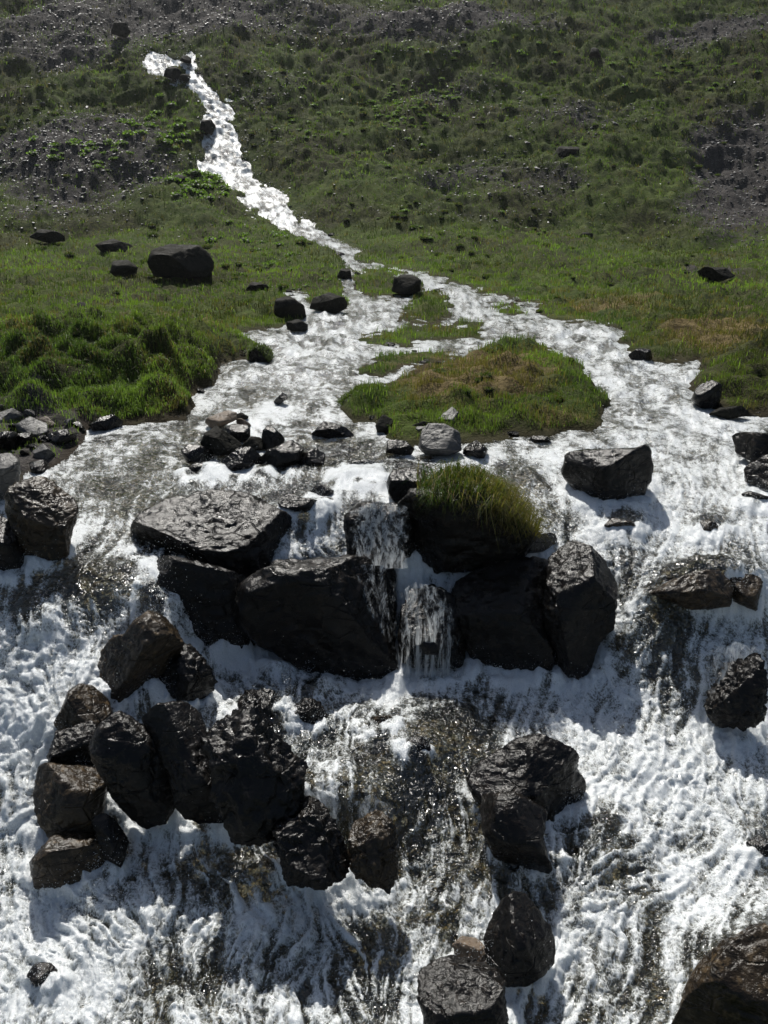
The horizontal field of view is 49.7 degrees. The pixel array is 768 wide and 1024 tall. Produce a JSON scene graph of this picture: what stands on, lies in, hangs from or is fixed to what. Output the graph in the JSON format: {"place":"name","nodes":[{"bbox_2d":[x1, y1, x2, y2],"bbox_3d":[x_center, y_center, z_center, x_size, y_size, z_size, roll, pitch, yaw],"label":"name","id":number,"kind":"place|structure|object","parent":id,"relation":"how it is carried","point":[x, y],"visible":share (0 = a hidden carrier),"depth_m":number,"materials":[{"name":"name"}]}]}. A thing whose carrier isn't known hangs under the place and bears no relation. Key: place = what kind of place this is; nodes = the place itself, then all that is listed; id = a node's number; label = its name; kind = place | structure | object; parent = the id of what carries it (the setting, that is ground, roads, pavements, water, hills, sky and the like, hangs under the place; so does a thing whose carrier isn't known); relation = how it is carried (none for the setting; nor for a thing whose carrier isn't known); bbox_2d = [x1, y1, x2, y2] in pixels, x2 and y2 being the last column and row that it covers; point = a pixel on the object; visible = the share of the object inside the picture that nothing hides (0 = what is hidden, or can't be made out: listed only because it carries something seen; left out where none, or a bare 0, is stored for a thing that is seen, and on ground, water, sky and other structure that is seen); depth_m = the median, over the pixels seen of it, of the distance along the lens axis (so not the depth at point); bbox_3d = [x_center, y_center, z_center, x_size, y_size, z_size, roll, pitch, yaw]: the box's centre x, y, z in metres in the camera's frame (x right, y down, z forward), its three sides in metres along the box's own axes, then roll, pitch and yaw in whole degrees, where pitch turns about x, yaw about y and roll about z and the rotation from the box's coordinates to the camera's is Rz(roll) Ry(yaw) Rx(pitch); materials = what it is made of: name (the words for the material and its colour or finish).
{"place":"outdoors","nodes":[
{"label":"outdoors","id":0,"kind":"place"},
{"bbox_2d":[0,304,247,418],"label":"bank grass","id":1,"kind":"structure","parent":0,"point":[96,349],"depth_m":11.94,"materials":[{"name":"plant"}]},
{"bbox_2d":[0,0,767,1023],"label":"ground","id":2,"kind":"structure","parent":0,"point":[408,832],"depth_m":23.80,"materials":[{"name":"plant"}]},
{"bbox_2d":[0,431,19,449],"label":"stone","id":3,"kind":"object","parent":2,"relation":"on","point":[9,440],"visible":0.93,"depth_m":10.05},
{"bbox_2d":[0,453,20,504],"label":"boulder","id":4,"kind":"object","parent":2,"relation":"on","point":[10,470],"visible":0.86,"depth_m":8.43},
{"bbox_2d":[0,408,23,422],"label":"stone","id":5,"kind":"object","parent":2,"relation":"on","point":[13,415],"visible":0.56,"depth_m":10.92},
{"bbox_2d":[18,432,36,445],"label":"stone","id":6,"kind":"object","parent":2,"relation":"on","point":[25,438],"visible":0.82,"depth_m":10.22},
{"bbox_2d":[15,416,49,434],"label":"stone","id":7,"kind":"object","parent":2,"relation":"on","point":[32,425],"visible":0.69,"depth_m":10.50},
{"bbox_2d":[29,460,49,473],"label":"stone","id":8,"kind":"object","parent":2,"relation":"on","point":[39,466],"visible":0.97,"depth_m":9.30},
{"bbox_2d":[32,444,54,458],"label":"stone","id":9,"kind":"object","parent":2,"relation":"on","point":[42,451],"visible":0.91,"depth_m":9.78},
{"bbox_2d":[38,416,55,426],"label":"stone","id":10,"kind":"object","parent":2,"relation":"on","point":[46,419],"visible":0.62,"depth_m":10.79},
{"bbox_2d":[30,229,64,242],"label":"boulder","id":11,"kind":"object","parent":2,"relation":"on","point":[46,236],"visible":0.96,"depth_m":33.59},
{"bbox_2d":[51,415,65,426],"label":"stone","id":12,"kind":"object","parent":2,"relation":"on","point":[60,420],"visible":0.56,"depth_m":10.83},
{"bbox_2d":[47,429,77,444],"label":"stone","id":13,"kind":"object","parent":2,"relation":"on","point":[60,437],"visible":0.91,"depth_m":10.27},
{"bbox_2d":[29,830,107,889],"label":"boulder","id":14,"kind":"object","parent":2,"relation":"on","point":[64,853],"visible":0.88,"depth_m":5.53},
{"bbox_2d":[33,762,107,837],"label":"boulder","id":15,"kind":"object","parent":2,"relation":"on","point":[70,798],"visible":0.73,"depth_m":5.74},
{"bbox_2d":[71,421,85,430],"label":"stone","id":16,"kind":"object","parent":2,"relation":"on","point":[78,425],"visible":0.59,"depth_m":10.71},
{"bbox_2d":[54,683,112,729],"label":"boulder","id":17,"kind":"object","parent":2,"relation":"on","point":[80,700],"visible":0.71,"depth_m":6.24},
{"bbox_2d":[88,414,122,430],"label":"stone","id":18,"kind":"object","parent":2,"relation":"on","point":[110,422],"visible":0.97,"depth_m":10.84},
{"bbox_2d":[95,239,132,252],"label":"boulder","id":19,"kind":"object","parent":2,"relation":"on","point":[113,245],"visible":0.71,"depth_m":30.66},
{"bbox_2d":[111,22,130,37],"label":"boulder","id":20,"kind":"object","parent":2,"relation":"on","point":[121,29],"visible":1,"depth_m":50.24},
{"bbox_2d":[110,260,137,277],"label":"boulder","id":21,"kind":"object","parent":2,"relation":"on","point":[122,268],"visible":0.94,"depth_m":25.54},
{"bbox_2d":[97,610,184,703],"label":"boulder","id":22,"kind":"object","parent":2,"relation":"on","point":[139,650],"visible":0.94,"depth_m":6.56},
{"bbox_2d":[164,67,181,80],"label":"boulder","id":23,"kind":"object","parent":2,"relation":"on","point":[173,73],"visible":0.94,"depth_m":46.90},
{"bbox_2d":[170,121,185,129],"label":"leafy plant","id":24,"kind":"object","parent":2,"relation":"on","point":[179,126],"visible":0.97,"depth_m":43.67,"materials":[{"name":"green plant"}]},
{"bbox_2d":[147,244,213,278],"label":"boulder","id":25,"kind":"object","parent":2,"relation":"on","point":[169,261],"visible":0.98,"depth_m":24.94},
{"bbox_2d":[159,643,217,701],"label":"boulder","id":26,"kind":"object","parent":2,"relation":"on","point":[190,666],"visible":0.82,"depth_m":6.73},
{"bbox_2d":[136,555,255,653],"bbox_3d":[-1.724,0.845,7.733,1.254,1.094,0.810,0,21,0],"label":"boulder","id":27,"kind":"object","parent":2,"relation":"on","point":[206,592],"visible":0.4,"depth_m":7.41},
{"bbox_2d":[188,168,204,175],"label":"leafy plant","id":28,"kind":"object","parent":2,"relation":"on","point":[195,172],"visible":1,"depth_m":40.26,"materials":[{"name":"green plant"}]},
{"bbox_2d":[199,119,215,134],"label":"boulder","id":29,"kind":"object","parent":2,"relation":"on","point":[207,127],"visible":0.98,"depth_m":43.41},
{"bbox_2d":[131,488,301,577],"bbox_3d":[-1.674,0.367,8.211,1.666,1.034,1.196,0,21,0],"label":"boulder","id":30,"kind":"object","parent":2,"relation":"on","point":[239,532],"visible":0.69,"depth_m":7.92,"materials":[{"name":"stone"}]},
{"bbox_2d":[246,282,267,290],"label":"boulder","id":31,"kind":"object","parent":2,"relation":"on","point":[253,286],"visible":0.77,"depth_m":22.69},
{"bbox_2d":[237,688,279,720],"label":"boulder","id":32,"kind":"object","parent":2,"relation":"on","point":[253,696],"visible":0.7,"depth_m":6.73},
{"bbox_2d":[245,341,274,363],"bbox_3d":[-2.156,-2.801,14.556,0.690,0.476,0.654,0,21,0],"label":"grass tuft","id":33,"kind":"object","parent":2,"relation":"on","point":[259,352],"visible":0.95,"depth_m":14.43,"materials":[{"name":"green plant"}]},
{"bbox_2d":[274,296,305,317],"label":"boulder","id":34,"kind":"object","parent":2,"relation":"on","point":[285,306],"visible":0.94,"depth_m":18.55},
{"bbox_2d":[291,698,328,730],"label":"boulder","id":35,"kind":"object","parent":2,"relation":"on","point":[310,708],"visible":0.77,"depth_m":6.66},
{"bbox_2d":[233,554,398,689],"bbox_3d":[-0.605,0.970,7.783,1.521,1.329,1.006,0,21,0],"label":"boulder","id":36,"kind":"object","parent":2,"relation":"on","point":[323,614],"visible":0.91,"depth_m":7.35,"materials":[{"name":"stone"}]},
{"bbox_2d":[336,383,386,408],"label":"grass","id":37,"kind":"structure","parent":2,"relation":"on","point":[343,398],"depth_m":11.96,"materials":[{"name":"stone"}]},
{"bbox_2d":[364,715,392,737],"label":"stone","id":38,"kind":"object","parent":2,"relation":"on","point":[380,732],"visible":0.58,"depth_m":6.55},
{"bbox_2d":[343,501,415,568],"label":"boulder","id":39,"kind":"object","parent":2,"relation":"on","point":[353,517],"visible":0.58,"depth_m":7.93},
{"bbox_2d":[355,503,403,568],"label":"thin waterfall","id":40,"kind":"structure","parent":39,"relation":"on","point":[388,542],"depth_m":7.73,"materials":[{"name":"white liquid"}]},
{"bbox_2d":[0,437,767,1023],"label":"bed pebbles","id":41,"kind":"object","parent":2,"relation":"on","point":[446,883],"visible":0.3,"depth_m":6.17,"materials":[{"name":"stone"}]},
{"bbox_2d":[0,0,767,262],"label":"scree","id":42,"kind":"structure","parent":2,"relation":"on","point":[294,31],"depth_m":45.94,"materials":[{"name":"stone"}]},
{"bbox_2d":[375,415,392,432],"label":"stone","id":43,"kind":"object","parent":2,"relation":"on","point":[383,424],"visible":0.88,"depth_m":10.75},
{"bbox_2d":[406,736,430,762],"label":"stone","id":44,"kind":"object","parent":2,"relation":"on","point":[415,753],"visible":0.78,"depth_m":6.27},
{"bbox_2d":[397,584,465,672],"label":"boulder","id":45,"kind":"object","parent":2,"relation":"on","point":[455,642],"visible":0.83,"depth_m":7.48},
{"bbox_2d":[401,584,450,679],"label":"thin waterfall","id":46,"kind":"structure","parent":45,"relation":"on","point":[417,647],"depth_m":7.29,"materials":[{"name":"white liquid"}]},
{"bbox_2d":[418,423,461,455],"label":"stone","id":47,"kind":"object","parent":2,"relation":"on","point":[438,439],"visible":1,"depth_m":9.88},
{"bbox_2d":[437,407,458,421],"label":"stone","id":48,"kind":"object","parent":2,"relation":"on","point":[452,412],"visible":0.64,"depth_m":10.91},
{"bbox_2d":[142,51,766,447],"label":"shore pebbles","id":49,"kind":"object","parent":2,"relation":"on","point":[353,272],"visible":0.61,"depth_m":24.23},
{"bbox_2d":[397,482,538,573],"bbox_3d":[0.802,0.050,8.230,1.426,0.956,1.258,0,21,0],"label":"boulder","id":50,"kind":"object","parent":2,"relation":"on","point":[445,542],"visible":0.63,"depth_m":7.76,"materials":[{"name":"stone"}]},
{"bbox_2d":[402,456,562,547],"bbox_3d":[0.917,-0.123,7.945,1.795,0.889,1.842,0,21,0],"label":"grass tuft","id":51,"kind":"object","parent":50,"relation":"on","point":[456,475],"visible":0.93,"depth_m":7.64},
{"bbox_2d":[451,556,555,684],"bbox_3d":[1.145,1.028,7.764,1.032,1.183,1.025,0,21,0],"label":"boulder","id":52,"kind":"object","parent":2,"relation":"on","point":[499,609],"visible":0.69,"depth_m":7.46,"materials":[{"name":"stone"}]},
{"bbox_2d":[467,733,587,823],"bbox_3d":[1.060,1.967,6.139,0.920,0.683,0.734,0,21,0],"label":"boulder","id":53,"kind":"object","parent":2,"relation":"on","point":[542,770],"visible":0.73,"depth_m":5.97,"materials":[{"name":"stone"}]},
{"bbox_2d":[527,532,556,553],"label":"boulder","id":54,"kind":"object","parent":2,"relation":"on","point":[538,545],"visible":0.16,"depth_m":8.05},
{"bbox_2d":[553,146,579,157],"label":"boulder","id":55,"kind":"object","parent":2,"relation":"on","point":[563,151],"visible":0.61,"depth_m":41.30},
{"bbox_2d":[589,48,600,57],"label":"boulder","id":56,"kind":"object","parent":2,"relation":"on","point":[595,52],"visible":1,"depth_m":48.73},
{"bbox_2d":[561,444,653,500],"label":"boulder","id":57,"kind":"object","parent":2,"relation":"on","point":[615,473],"visible":0.84,"depth_m":8.60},
{"bbox_2d":[628,348,651,360],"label":"stone","id":58,"kind":"object","parent":2,"relation":"on","point":[641,354],"visible":0.92,"depth_m":14.50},
{"bbox_2d":[650,569,733,609],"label":"boulder","id":59,"kind":"object","parent":2,"relation":"on","point":[706,589],"visible":1,"depth_m":7.26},
{"bbox_2d":[700,519,718,530],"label":"stone","id":60,"kind":"object","parent":2,"relation":"on","point":[706,524],"visible":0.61,"depth_m":8.16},
{"bbox_2d":[697,267,734,281],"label":"boulder","id":61,"kind":"object","parent":2,"relation":"on","point":[719,274],"visible":0.97,"depth_m":24.77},
{"bbox_2d":[671,922,767,1023],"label":"boulder","id":62,"kind":"object","parent":2,"relation":"on","point":[727,982],"visible":1,"depth_m":4.11,"materials":[{"name":"stone"}]},
{"bbox_2d":[709,406,749,418],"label":"stone","id":63,"kind":"object","parent":2,"relation":"on","point":[732,412],"visible":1,"depth_m":11.28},
{"bbox_2d":[723,571,762,610],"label":"boulder","id":64,"kind":"object","parent":2,"relation":"on","point":[746,595],"visible":0.72,"depth_m":7.32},
{"bbox_2d":[744,454,767,489],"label":"boulder","id":65,"kind":"object","parent":2,"relation":"on","point":[753,471],"visible":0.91,"depth_m":8.96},
{"bbox_2d":[0,51,767,1023],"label":"stream water","id":66,"kind":"structure","parent":0,"point":[64,993],"depth_m":6.71,"materials":[{"name":"liquid"}]},
{"bbox_2d":[0,516,23,574],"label":"boulder","id":67,"kind":"object","parent":66,"relation":"on","point":[11,554],"visible":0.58,"depth_m":7.28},
{"bbox_2d":[4,476,78,563],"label":"boulder","id":68,"kind":"object","parent":66,"relation":"in","point":[42,512],"visible":0.98,"depth_m":7.32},
{"bbox_2d":[27,962,56,986],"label":"stone","id":69,"kind":"object","parent":66,"relation":"in","point":[43,972],"visible":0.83,"depth_m":4.97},
{"bbox_2d":[46,720,96,765],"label":"boulder","id":70,"kind":"object","parent":66,"relation":"in","point":[66,745],"visible":0.58,"depth_m":6.05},
{"bbox_2d":[91,813,128,867],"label":"boulder","id":71,"kind":"object","parent":66,"relation":"in","point":[105,826],"visible":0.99,"depth_m":5.62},
{"bbox_2d":[88,710,174,828],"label":"boulder","id":72,"kind":"object","parent":66,"relation":"in","point":[131,769],"visible":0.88,"depth_m":5.74,"materials":[{"name":"stone"}]},
{"bbox_2d":[142,701,223,823],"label":"boulder","id":73,"kind":"object","parent":66,"relation":"in","point":[176,730],"visible":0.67,"depth_m":5.74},
{"bbox_2d":[185,463,205,474],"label":"stone","id":74,"kind":"object","parent":66,"relation":"on","point":[194,467],"visible":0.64,"depth_m":9.35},
{"bbox_2d":[181,443,213,463],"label":"stone","id":75,"kind":"object","parent":66,"relation":"on","point":[194,453],"visible":0.99,"depth_m":9.72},
{"bbox_2d":[205,410,236,427],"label":"stone","id":76,"kind":"object","parent":66,"relation":"on","point":[221,419],"visible":0.96,"depth_m":10.86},
{"bbox_2d":[200,426,241,455],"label":"stone","id":77,"kind":"object","parent":66,"relation":"on","point":[217,440],"visible":0.91,"depth_m":9.89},
{"bbox_2d":[224,423,250,442],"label":"stone","id":78,"kind":"object","parent":66,"relation":"in","point":[240,433],"visible":0.88,"depth_m":10.32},
{"bbox_2d":[221,446,262,473],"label":"stone","id":79,"kind":"object","parent":66,"relation":"on","point":[240,458],"visible":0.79,"depth_m":9.37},
{"bbox_2d":[242,436,264,449],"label":"stone","id":80,"kind":"object","parent":66,"relation":"on","point":[255,442],"visible":0.75,"depth_m":10.12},
{"bbox_2d":[200,704,307,846],"bbox_3d":[-0.899,1.771,5.535,0.763,0.776,0.590,11,23,28],"label":"boulder","id":81,"kind":"object","parent":66,"relation":"in","point":[257,767],"visible":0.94,"depth_m":5.42,"materials":[{"name":"stone"}]},
{"bbox_2d":[143,48,364,270],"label":"waterfall spray","id":82,"kind":"object","parent":66,"relation":"on","point":[243,162],"visible":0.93,"depth_m":41.56,"materials":[{"name":"liquid"}]},
{"bbox_2d":[261,425,284,450],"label":"stone","id":83,"kind":"object","parent":66,"relation":"on","point":[271,437],"visible":0.77,"depth_m":10.09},
{"bbox_2d":[274,393,287,404],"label":"stone","id":84,"kind":"object","parent":66,"relation":"on","point":[280,398],"visible":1,"depth_m":11.90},
{"bbox_2d":[261,440,303,468],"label":"stone","id":85,"kind":"object","parent":66,"relation":"on","point":[287,453],"visible":0.9,"depth_m":9.40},
{"bbox_2d":[286,319,307,331],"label":"boulder","id":86,"kind":"object","parent":66,"relation":"in","point":[298,325],"visible":1,"depth_m":17.15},
{"bbox_2d":[278,493,316,512],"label":"stone","id":87,"kind":"object","parent":66,"relation":"on","point":[299,504],"visible":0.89,"depth_m":8.35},
{"bbox_2d":[294,449,324,467],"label":"stone","id":88,"kind":"object","parent":66,"relation":"on","point":[314,457],"visible":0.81,"depth_m":9.47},
{"bbox_2d":[272,795,349,890],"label":"boulder","id":89,"kind":"object","parent":66,"relation":"in","point":[310,845],"visible":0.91,"depth_m":5.26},
{"bbox_2d":[311,484,333,498],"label":"stone","id":90,"kind":"object","parent":66,"relation":"on","point":[322,490],"visible":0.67,"depth_m":8.64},
{"bbox_2d":[310,292,347,313],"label":"boulder","id":91,"kind":"object","parent":66,"relation":"on","point":[329,302],"visible":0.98,"depth_m":19.41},
{"bbox_2d":[311,421,353,438],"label":"stone","id":92,"kind":"object","parent":66,"relation":"on","point":[327,430],"visible":0.99,"depth_m":10.54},
{"bbox_2d":[337,269,351,279],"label":"boulder","id":93,"kind":"object","parent":66,"relation":"in","point":[344,274],"visible":1,"depth_m":25.16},
{"bbox_2d":[347,809,398,894],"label":"boulder","id":94,"kind":"object","parent":66,"relation":"in","point":[372,848],"visible":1,"depth_m":5.29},
{"bbox_2d":[0,439,767,1023],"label":"water spray","id":95,"kind":"object","parent":66,"relation":"on","point":[354,781],"visible":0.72,"depth_m":5.86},
{"bbox_2d":[1,444,767,1017],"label":"splash drops","id":96,"kind":"object","parent":66,"relation":"on","point":[355,686],"visible":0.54,"depth_m":6.69,"materials":[{"name":"liquid"}]},
{"bbox_2d":[386,439,413,454],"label":"stone","id":97,"kind":"object","parent":66,"relation":"in","point":[402,447],"visible":1,"depth_m":9.95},
{"bbox_2d":[391,274,420,294],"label":"boulder","id":98,"kind":"object","parent":66,"relation":"on","point":[406,284],"visible":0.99,"depth_m":22.07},
{"bbox_2d":[386,467,435,502],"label":"boulder","id":99,"kind":"object","parent":66,"relation":"on","point":[397,489],"visible":0.51,"depth_m":8.44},
{"bbox_2d":[417,955,508,1023],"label":"boulder","id":100,"kind":"object","parent":66,"relation":"in","point":[463,990],"visible":1,"depth_m":4.62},
{"bbox_2d":[452,936,486,963],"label":"stone","id":101,"kind":"object","parent":100,"relation":"on","point":[473,946],"visible":0.68,"depth_m":5.08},
{"bbox_2d":[463,440,487,458],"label":"stone","id":102,"kind":"object","parent":66,"relation":"on","point":[477,449],"visible":0.97,"depth_m":9.82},
{"bbox_2d":[480,792,552,874],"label":"boulder","id":103,"kind":"object","parent":66,"relation":"in","point":[513,827],"visible":0.98,"depth_m":5.53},
{"bbox_2d":[483,891,555,987],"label":"boulder","id":104,"kind":"object","parent":66,"relation":"in","point":[522,949],"visible":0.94,"depth_m":4.95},
{"bbox_2d":[529,436,551,442],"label":"stone","id":105,"kind":"object","parent":66,"relation":"in","point":[544,439],"visible":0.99,"depth_m":10.45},
{"bbox_2d":[542,540,617,679],"bbox_3d":[1.757,0.917,7.507,0.667,1.169,0.799,6,21,15],"label":"boulder","id":106,"kind":"object","parent":66,"relation":"in","point":[579,601],"visible":0.92,"depth_m":7.28,"materials":[{"name":"stone"}]},
{"bbox_2d":[604,518,635,532],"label":"stone","id":107,"kind":"object","parent":66,"relation":"on","point":[614,522],"visible":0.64,"depth_m":8.18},
{"bbox_2d":[691,379,721,409],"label":"stone","id":108,"kind":"object","parent":66,"relation":"in","point":[706,395],"visible":0.99,"depth_m":11.67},
{"bbox_2d":[703,652,767,731],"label":"boulder","id":109,"kind":"object","parent":66,"relation":"on","point":[739,697],"visible":0.98,"depth_m":6.60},
{"bbox_2d":[710,642,767,735],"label":"thin waterfall","id":110,"kind":"structure","parent":109,"relation":"on","point":[732,649],"depth_m":6.80,"materials":[{"name":"white liquid"}]},
{"bbox_2d":[732,432,767,461],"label":"boulder","id":111,"kind":"object","parent":66,"relation":"on","point":[753,446],"visible":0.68,"depth_m":9.51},
{"bbox_2d":[741,491,767,502],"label":"stone","id":112,"kind":"object","parent":66,"relation":"in","point":[752,494],"visible":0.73,"depth_m":8.66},
{"bbox_2d":[746,834,767,858],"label":"stone","id":113,"kind":"object","parent":66,"relation":"on","point":[759,844],"visible":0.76,"depth_m":5.74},
{"bbox_2d":[0,215,767,457],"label":"meadow grass","id":114,"kind":"structure","parent":0,"point":[390,355],"depth_m":19.21,"materials":[{"name":"plant"}]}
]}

